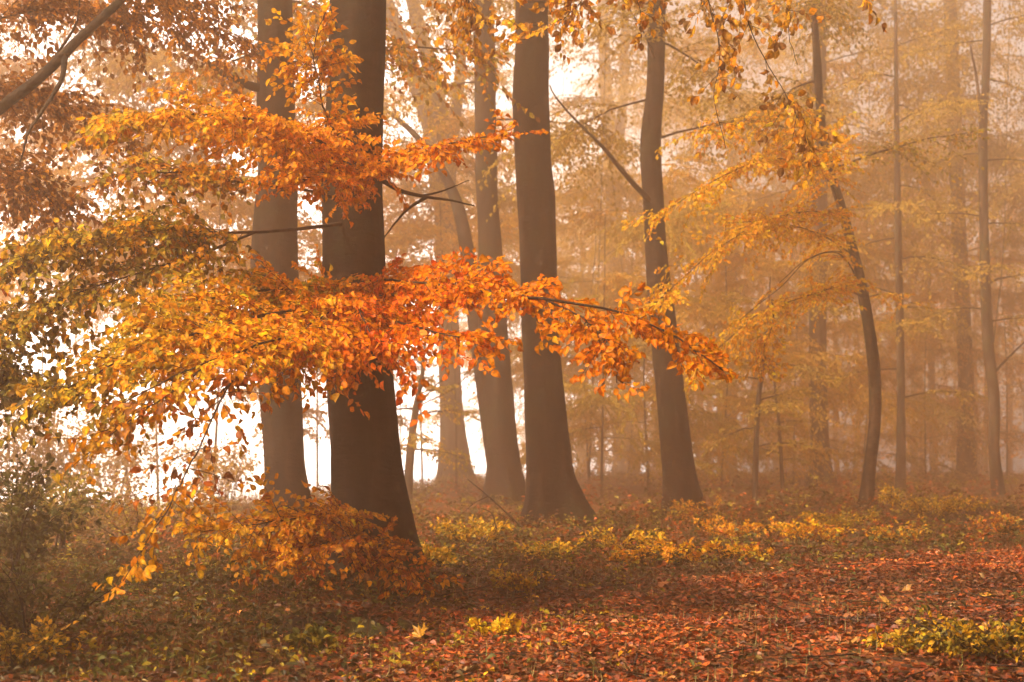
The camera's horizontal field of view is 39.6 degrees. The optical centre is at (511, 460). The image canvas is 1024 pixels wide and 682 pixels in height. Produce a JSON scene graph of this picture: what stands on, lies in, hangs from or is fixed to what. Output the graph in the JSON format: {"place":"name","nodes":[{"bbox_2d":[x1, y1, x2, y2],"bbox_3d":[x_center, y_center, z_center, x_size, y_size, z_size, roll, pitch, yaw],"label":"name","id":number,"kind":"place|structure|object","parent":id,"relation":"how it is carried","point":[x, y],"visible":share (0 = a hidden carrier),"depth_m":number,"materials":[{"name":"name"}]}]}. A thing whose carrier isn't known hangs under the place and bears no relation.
{"place":"outdoors","nodes":[
{"label":"outdoors","id":0,"kind":"place"},
{"bbox_2d":[0,471,1023,681],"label":"ground","id":1,"kind":"structure","parent":0,"point":[895,658],"depth_m":11.78,"materials":[{"name":"brown plant"}]},
{"bbox_2d":[0,615,96,671],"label":"shrub","id":2,"kind":"object","parent":1,"relation":"on","point":[49,635],"visible":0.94,"depth_m":8.16,"materials":[{"name":"brown plant"}]},
{"bbox_2d":[0,451,104,586],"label":"shrub","id":3,"kind":"object","parent":1,"relation":"on","point":[18,528],"visible":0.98,"depth_m":11.87,"materials":[{"name":"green plant"}]},
{"bbox_2d":[0,400,113,513],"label":"shrub","id":4,"kind":"object","parent":1,"relation":"on","point":[16,449],"visible":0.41,"depth_m":24.84,"materials":[{"name":"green plant"}]},
{"bbox_2d":[0,468,120,566],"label":"shrub","id":5,"kind":"object","parent":1,"relation":"on","point":[65,518],"visible":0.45,"depth_m":15.02,"materials":[{"name":"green plant"}]},
{"bbox_2d":[0,549,137,639],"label":"shrub","id":6,"kind":"object","parent":1,"relation":"on","point":[13,604],"visible":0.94,"depth_m":9.24,"materials":[{"name":"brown plant"}]},
{"bbox_2d":[16,399,189,513],"bbox_3d":[-8.361,-0.016,28.878,3.210,2.597,3.034,0,0,45],"label":"shrub","id":7,"kind":"object","parent":1,"relation":"on","point":[117,464],"visible":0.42,"depth_m":28.83,"materials":[{"name":"brown plant"}]},
{"bbox_2d":[0,0,242,473],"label":"understorey beech","id":8,"kind":"object","parent":1,"relation":"on","point":[15,66],"visible":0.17,"depth_m":37.79,"materials":[{"name":"orange plant"}]},
{"bbox_2d":[0,44,251,448],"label":"understorey beech","id":9,"kind":"object","parent":1,"relation":"on","point":[135,97],"visible":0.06,"depth_m":39.59,"materials":[{"name":"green plant"}]},
{"bbox_2d":[47,464,229,545],"bbox_3d":[-4.745,0.590,17.830,2.126,1.100,2.221,0,0,0],"label":"shrub","id":10,"kind":"object","parent":1,"relation":"on","point":[125,514],"visible":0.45,"depth_m":17.93,"materials":[{"name":"brown plant"}]},
{"bbox_2d":[0,80,307,496],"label":"understorey beech","id":11,"kind":"object","parent":1,"relation":"on","point":[79,182],"visible":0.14,"depth_m":35.79,"materials":[{"name":"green plant"}]},
{"bbox_2d":[0,0,311,448],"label":"beech tree","id":12,"kind":"object","parent":1,"relation":"on","point":[28,92],"visible":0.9,"depth_m":12.69,"materials":[{"name":"orange plant"}]},
{"bbox_2d":[44,0,328,505],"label":"understorey beech","id":13,"kind":"object","parent":1,"relation":"on","point":[159,60],"visible":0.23,"depth_m":33.90,"materials":[{"name":"orange plant"}]},
{"bbox_2d":[0,146,388,483],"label":"understorey beech","id":14,"kind":"object","parent":1,"relation":"on","point":[311,234],"visible":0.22,"depth_m":31.48,"materials":[{"name":"orange plant"}]},
{"bbox_2d":[162,432,263,507],"bbox_3d":[-6.155,0.240,29.914,1.996,1.657,2.468,0,0,0],"label":"shrub","id":15,"kind":"object","parent":1,"relation":"on","point":[231,466],"visible":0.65,"depth_m":29.48,"materials":[{"name":"brown plant"}]},
{"bbox_2d":[1,471,525,528],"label":"grass","id":16,"kind":"structure","parent":1,"relation":"on","point":[432,480],"depth_m":33.47,"materials":[{"name":"brown plant"}]},
{"bbox_2d":[11,0,539,543],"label":"beech tree","id":17,"kind":"object","parent":1,"relation":"on","point":[283,444],"visible":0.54,"depth_m":18.77,"materials":[{"name":"brown plant"}]},
{"bbox_2d":[122,35,442,429],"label":"understorey beech","id":18,"kind":"object","parent":1,"relation":"on","point":[404,223],"visible":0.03,"depth_m":44.57,"materials":[{"name":"orange plant"}]},
{"bbox_2d":[283,621,338,653],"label":"broadleaf plant","id":19,"kind":"object","parent":1,"relation":"on","point":[317,633],"visible":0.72,"depth_m":8.76,"materials":[{"name":"green plant"}]},
{"bbox_2d":[216,193,449,493],"bbox_3d":[-5.269,-2.890,39.402,6.383,8.421,6.117,0,0,-24],"label":"understorey beech","id":20,"kind":"object","parent":1,"relation":"on","point":[398,239],"visible":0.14,"depth_m":38.35,"materials":[{"name":"orange plant"}]},
{"bbox_2d":[239,609,464,645],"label":"undergrowth","id":21,"kind":"object","parent":1,"relation":"on","point":[382,628],"visible":0.2,"depth_m":9.63,"materials":[{"name":"green plant"}]},
{"bbox_2d":[197,0,517,264],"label":"understorey beech","id":22,"kind":"object","parent":1,"relation":"on","point":[439,186],"visible":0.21,"depth_m":40.15,"materials":[{"name":"orange plant"}]},
{"bbox_2d":[0,0,739,604],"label":"beech tree","id":23,"kind":"object","parent":1,"relation":"on","point":[344,318],"visible":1,"depth_m":10.61,"materials":[{"name":"orange plant"}]},
{"bbox_2d":[300,168,520,487],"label":"understorey beech","id":24,"kind":"object","parent":1,"relation":"on","point":[388,190],"visible":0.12,"depth_m":44.97,"materials":[{"name":"orange plant"}]},
{"bbox_2d":[295,19,565,456],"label":"understorey beech","id":25,"kind":"object","parent":1,"relation":"on","point":[388,92],"visible":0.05,"depth_m":57.94,"materials":[{"name":"orange plant"}]},
{"bbox_2d":[397,340,480,505],"bbox_3d":[-2.060,-0.791,30.946,3.399,4.065,2.467,0,0,-18],"label":"young tree","id":26,"kind":"object","parent":1,"relation":"on","point":[410,448],"visible":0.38,"depth_m":30.94,"materials":[{"name":"orange plant"}]},
{"bbox_2d":[421,541,464,567],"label":"beech seedling","id":27,"kind":"object","parent":1,"relation":"on","point":[442,551],"visible":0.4,"depth_m":14.37,"materials":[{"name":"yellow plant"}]},
{"bbox_2d":[382,95,520,492],"bbox_3d":[-1.985,-4.609,40.377,5.730,11.583,6.778,0,0,0],"label":"understorey beech","id":28,"kind":"object","parent":1,"relation":"on","point":[452,239],"visible":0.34,"depth_m":39.99,"materials":[{"name":"orange plant"}]},
{"bbox_2d":[322,0,600,484],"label":"beech tree","id":29,"kind":"object","parent":1,"relation":"on","point":[447,430],"visible":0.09,"depth_m":47.70,"materials":[{"name":"brown plant"}]},
{"bbox_2d":[226,569,702,681],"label":"herbs","id":30,"kind":"object","parent":1,"relation":"on","point":[457,636],"visible":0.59,"depth_m":8.80,"materials":[{"name":"green plant"}]},
{"bbox_2d":[429,514,513,545],"bbox_3d":[-0.488,0.890,17.444,1.026,0.438,0.826,0,0,-19],"label":"beech seedling","id":31,"kind":"object","parent":1,"relation":"on","point":[487,529],"visible":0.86,"depth_m":17.40,"materials":[{"name":"yellow plant"}]},
{"bbox_2d":[467,611,521,637],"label":"maple seedling","id":32,"kind":"object","parent":1,"relation":"on","point":[505,625],"visible":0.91,"depth_m":9.60,"materials":[{"name":"yellow plant"}]},
{"bbox_2d":[383,69,629,471],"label":"understorey beech","id":33,"kind":"object","parent":1,"relation":"on","point":[468,353],"visible":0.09,"depth_m":65.93,"materials":[{"name":"orange plant"}]},
{"bbox_2d":[0,538,1023,681],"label":"fallen leaves","id":34,"kind":"object","parent":1,"relation":"on","point":[352,604],"depth_m":9.86,"materials":[{"name":"brown plant"}]},
{"bbox_2d":[0,532,1023,681],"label":"undergrowth","id":35,"kind":"object","parent":1,"relation":"on","point":[245,618],"visible":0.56,"depth_m":10.36,"materials":[{"name":"green plant"}]},
{"bbox_2d":[0,482,1023,555],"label":"fallen leaves","id":36,"kind":"object","parent":1,"relation":"on","point":[777,532],"visible":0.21,"depth_m":27.67,"materials":[{"name":"orange plant"}]},
{"bbox_2d":[0,489,1023,569],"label":"undergrowth","id":37,"kind":"object","parent":1,"relation":"on","point":[952,542],"visible":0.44,"depth_m":18.23,"materials":[{"name":"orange plant"}]},
{"bbox_2d":[461,479,522,527],"bbox_3d":[-0.250,0.533,17.796,0.772,0.599,0.417,0,0,0],"label":"dead branch","id":38,"kind":"object","parent":37,"relation":"on","point":[508,514],"visible":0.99,"depth_m":17.71,"materials":[{"name":"brown wood"}]},
{"bbox_2d":[488,560,555,595],"bbox_3d":[0.079,1.010,11.995,0.582,0.297,0.790,0,0,0],"label":"beech seedling","id":39,"kind":"object","parent":1,"relation":"on","point":[517,583],"visible":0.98,"depth_m":11.81,"materials":[{"name":"brown plant"}]},
{"bbox_2d":[383,0,673,505],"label":"beech tree","id":40,"kind":"object","parent":1,"relation":"on","point":[504,470],"visible":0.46,"depth_m":29.81,"materials":[{"name":"brown plant"}]},
{"bbox_2d":[420,175,668,469],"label":"understorey beech","id":41,"kind":"object","parent":1,"relation":"on","point":[520,425],"visible":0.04,"depth_m":78.93,"materials":[{"name":"orange plant"}]},
{"bbox_2d":[516,537,579,561],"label":"beech seedling","id":42,"kind":"object","parent":1,"relation":"on","point":[537,545],"visible":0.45,"depth_m":15.39,"materials":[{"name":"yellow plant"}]},
{"bbox_2d":[513,0,600,527],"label":"beech tree","id":43,"kind":"object","parent":1,"relation":"on","point":[552,485],"visible":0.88,"depth_m":21.73,"materials":[{"name":"brown plant"}]},
{"bbox_2d":[95,464,1023,520],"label":"undergrowth","id":44,"kind":"object","parent":1,"relation":"on","point":[823,489],"visible":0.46,"depth_m":38.51,"materials":[{"name":"brown plant"}]},
{"bbox_2d":[119,571,1023,680],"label":"fallen maple leaves","id":45,"kind":"object","parent":1,"relation":"on","point":[418,632],"visible":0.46,"depth_m":9.30,"materials":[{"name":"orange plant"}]},
{"bbox_2d":[457,82,710,472],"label":"understorey beech","id":46,"kind":"object","parent":1,"relation":"on","point":[635,133],"visible":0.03,"depth_m":85.87,"materials":[{"name":"orange plant"}]},
{"bbox_2d":[458,0,740,474],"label":"beech tree","id":47,"kind":"object","parent":1,"relation":"on","point":[620,126],"visible":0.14,"depth_m":74.51,"materials":[{"name":"orange plant"}]},
{"bbox_2d":[461,182,739,484],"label":"understorey beech","id":48,"kind":"object","parent":1,"relation":"on","point":[587,414],"visible":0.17,"depth_m":49.43,"materials":[{"name":"orange plant"}]},
{"bbox_2d":[419,0,794,486],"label":"understorey beech","id":49,"kind":"object","parent":1,"relation":"on","point":[666,106],"visible":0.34,"depth_m":46.80,"materials":[{"name":"orange plant"}]},
{"bbox_2d":[464,170,777,481],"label":"understorey beech","id":50,"kind":"object","parent":1,"relation":"on","point":[590,258],"visible":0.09,"depth_m":59.03,"materials":[{"name":"orange plant"}]},
{"bbox_2d":[576,525,665,550],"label":"beech seedling","id":51,"kind":"object","parent":1,"relation":"on","point":[636,532],"visible":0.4,"depth_m":16.86,"materials":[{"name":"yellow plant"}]},
{"bbox_2d":[509,200,753,497],"bbox_3d":[3.070,-2.960,38.715,7.691,8.482,8.575,0,0,0],"label":"understorey beech","id":52,"kind":"object","parent":1,"relation":"on","point":[671,231],"visible":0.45,"depth_m":38.83,"materials":[{"name":"orange plant"}]},
{"bbox_2d":[511,152,774,496],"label":"understorey beech","id":53,"kind":"object","parent":1,"relation":"on","point":[618,277],"visible":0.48,"depth_m":40.45,"materials":[{"name":"orange plant"}]},
{"bbox_2d":[608,542,681,564],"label":"beech seedling","id":54,"kind":"object","parent":1,"relation":"on","point":[666,549],"visible":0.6,"depth_m":14.60,"materials":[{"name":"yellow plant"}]},
{"bbox_2d":[426,0,886,189],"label":"beech tree","id":55,"kind":"object","parent":1,"relation":"on","point":[800,140],"visible":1,"depth_m":10.68,"materials":[{"name":"orange plant"}]},
{"bbox_2d":[457,0,873,518],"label":"beech tree","id":56,"kind":"object","parent":1,"relation":"on","point":[680,478],"visible":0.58,"depth_m":25.84,"materials":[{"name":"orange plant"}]},
{"bbox_2d":[511,32,829,475],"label":"understorey beech","id":57,"kind":"object","parent":1,"relation":"on","point":[604,166],"visible":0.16,"depth_m":62.48,"materials":[{"name":"orange plant"}]},
{"bbox_2d":[637,535,709,562],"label":"beech seedling","id":58,"kind":"object","parent":1,"relation":"on","point":[697,553],"visible":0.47,"depth_m":15.02,"materials":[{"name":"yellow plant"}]},
{"bbox_2d":[665,494,721,522],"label":"beech seedling","id":59,"kind":"object","parent":1,"relation":"on","point":[717,503],"visible":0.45,"depth_m":23.99,"materials":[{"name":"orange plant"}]},
{"bbox_2d":[562,182,880,490],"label":"understorey beech","id":60,"kind":"object","parent":1,"relation":"on","point":[772,266],"visible":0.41,"depth_m":43.94,"materials":[{"name":"orange plant"}]},
{"bbox_2d":[693,515,782,539],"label":"beech seedling","id":61,"kind":"object","parent":1,"relation":"on","point":[730,526],"visible":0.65,"depth_m":18.91,"materials":[{"name":"orange plant"}]},
{"bbox_2d":[701,538,774,560],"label":"beech seedling","id":62,"kind":"object","parent":1,"relation":"on","point":[714,545],"visible":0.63,"depth_m":15.57,"materials":[{"name":"orange plant"}]},
{"bbox_2d":[637,32,864,469],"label":"beech tree","id":63,"kind":"object","parent":1,"relation":"on","point":[791,59],"visible":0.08,"depth_m":71.81,"materials":[{"name":"orange plant"}]},
{"bbox_2d":[683,276,860,503],"bbox_3d":[5.831,-1.534,33.796,4.032,5.732,4.422,0,0,40],"label":"beech sapling","id":64,"kind":"object","parent":1,"relation":"on","point":[774,405],"visible":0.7,"depth_m":33.94,"materials":[{"name":"orange plant"}]},
{"bbox_2d":[521,183,1023,474],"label":"distant woods","id":65,"kind":"object","parent":1,"relation":"on","point":[1010,456],"visible":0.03,"depth_m":88.04,"materials":[{"name":"brown plant"}]},
{"bbox_2d":[739,344,810,496],"bbox_3d":[7.262,-1.057,40.062,1.978,4.685,2.238,0,0,28],"label":"beech sapling","id":66,"kind":"object","parent":1,"relation":"on","point":[780,452],"visible":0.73,"depth_m":39.98,"materials":[{"name":"orange plant"}]},
{"bbox_2d":[572,0,1010,486],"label":"beech tree","id":67,"kind":"object","parent":1,"relation":"on","point":[819,334],"visible":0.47,"depth_m":47.88,"materials":[{"name":"orange plant"}]},
{"bbox_2d":[640,25,963,486],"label":"understorey beech","id":68,"kind":"object","parent":1,"relation":"on","point":[838,68],"visible":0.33,"depth_m":49.90,"materials":[{"name":"orange plant"}]},
{"bbox_2d":[620,0,989,505],"bbox_3d":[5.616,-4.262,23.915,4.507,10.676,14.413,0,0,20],"label":"young beech","id":69,"kind":"object","parent":1,"relation":"on","point":[753,228],"visible":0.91,"depth_m":20.71,"materials":[{"name":"orange plant"}]},
{"bbox_2d":[771,514,855,541],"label":"beech seedling","id":70,"kind":"object","parent":1,"relation":"on","point":[788,530],"visible":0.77,"depth_m":18.89,"materials":[{"name":"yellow plant"}]},
{"bbox_2d":[679,150,954,484],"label":"understorey beech","id":71,"kind":"object","parent":1,"relation":"on","point":[840,332],"visible":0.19,"depth_m":53.89,"materials":[{"name":"orange plant"}]},
{"bbox_2d":[798,505,880,531],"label":"beech seedling","id":72,"kind":"object","parent":1,"relation":"on","point":[831,521],"visible":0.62,"depth_m":20.92,"materials":[{"name":"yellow plant"}]},
{"bbox_2d":[694,0,1023,484],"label":"understorey beech","id":73,"kind":"object","parent":1,"relation":"on","point":[952,411],"visible":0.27,"depth_m":52.39,"materials":[{"name":"orange plant"}]},
{"bbox_2d":[702,132,1017,475],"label":"understorey beech","id":74,"kind":"object","parent":1,"relation":"on","point":[921,421],"visible":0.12,"depth_m":64.72,"materials":[{"name":"orange plant"}]},
{"bbox_2d":[754,0,1023,481],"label":"beech tree","id":75,"kind":"object","parent":1,"relation":"on","point":[965,455],"visible":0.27,"depth_m":57.74,"materials":[{"name":"orange plant"}]},
{"bbox_2d":[788,0,995,491],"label":"beech tree","id":76,"kind":"object","parent":1,"relation":"on","point":[898,205],"visible":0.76,"depth_m":41.90,"materials":[{"name":"orange plant"}]},
{"bbox_2d":[862,514,927,545],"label":"beech seedling","id":77,"kind":"object","parent":1,"relation":"on","point":[882,530],"visible":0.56,"depth_m":18.45,"materials":[{"name":"orange plant"}]},
{"bbox_2d":[778,32,1023,475],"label":"understorey beech","id":78,"kind":"object","parent":1,"relation":"on","point":[1003,354],"visible":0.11,"depth_m":74.08,"materials":[{"name":"orange plant"}]},
{"bbox_2d":[801,105,1023,480],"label":"understorey beech","id":79,"kind":"object","parent":1,"relation":"on","point":[1008,260],"visible":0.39,"depth_m":56.62,"materials":[{"name":"orange plant"}]},
{"bbox_2d":[809,0,1023,337],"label":"understorey beech","id":80,"kind":"object","parent":1,"relation":"on","point":[1020,179],"visible":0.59,"depth_m":50.17,"materials":[{"name":"orange plant"}]},
{"bbox_2d":[862,618,987,655],"bbox_3d":[2.494,1.112,8.576,0.665,0.248,0.674,0,0,40],"label":"shrub","id":81,"kind":"object","parent":1,"relation":"on","point":[898,638],"visible":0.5,"depth_m":8.60,"materials":[{"name":"yellow plant"}]},
{"bbox_2d":[876,483,994,519],"bbox_3d":[7.104,0.708,23.949,1.750,0.652,1.482,0,0,-8],"label":"beech seedling","id":82,"kind":"object","parent":1,"relation":"on","point":[946,505],"visible":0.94,"depth_m":23.71,"materials":[{"name":"orange plant"}]},
{"bbox_2d":[853,111,1023,479],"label":"understorey beech","id":83,"kind":"object","parent":1,"relation":"on","point":[997,240],"visible":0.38,"depth_m":59.65,"materials":[{"name":"orange plant"}]},
{"bbox_2d":[879,101,1005,475],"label":"beech tree","id":84,"kind":"object","parent":1,"relation":"on","point":[931,382],"visible":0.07,"depth_m":77.86,"materials":[{"name":"orange plant"}]},
{"bbox_2d":[862,55,1023,473],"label":"understorey beech","id":85,"kind":"object","parent":1,"relation":"on","point":[972,253],"visible":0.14,"depth_m":79.50,"materials":[{"name":"orange plant"}]},
{"bbox_2d":[895,604,1023,662],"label":"shrub","id":86,"kind":"object","parent":1,"relation":"on","point":[999,637],"visible":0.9,"depth_m":8.40,"materials":[{"name":"yellow plant"}]},
{"bbox_2d":[900,0,1023,496],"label":"beech tree","id":87,"kind":"object","parent":1,"relation":"on","point":[995,466],"visible":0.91,"depth_m":39.90,"materials":[{"name":"orange plant"}]},
{"bbox_2d":[964,511,1023,540],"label":"beech seedling","id":88,"kind":"object","parent":1,"relation":"on","point":[1004,517],"visible":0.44,"depth_m":20.20,"materials":[{"name":"yellow plant"}]},
{"bbox_2d":[0,0,1023,509],"label":"sky","id":89,"kind":"structure","parent":0,"point":[559,86],"materials":[{"name":"white"}]}
]}

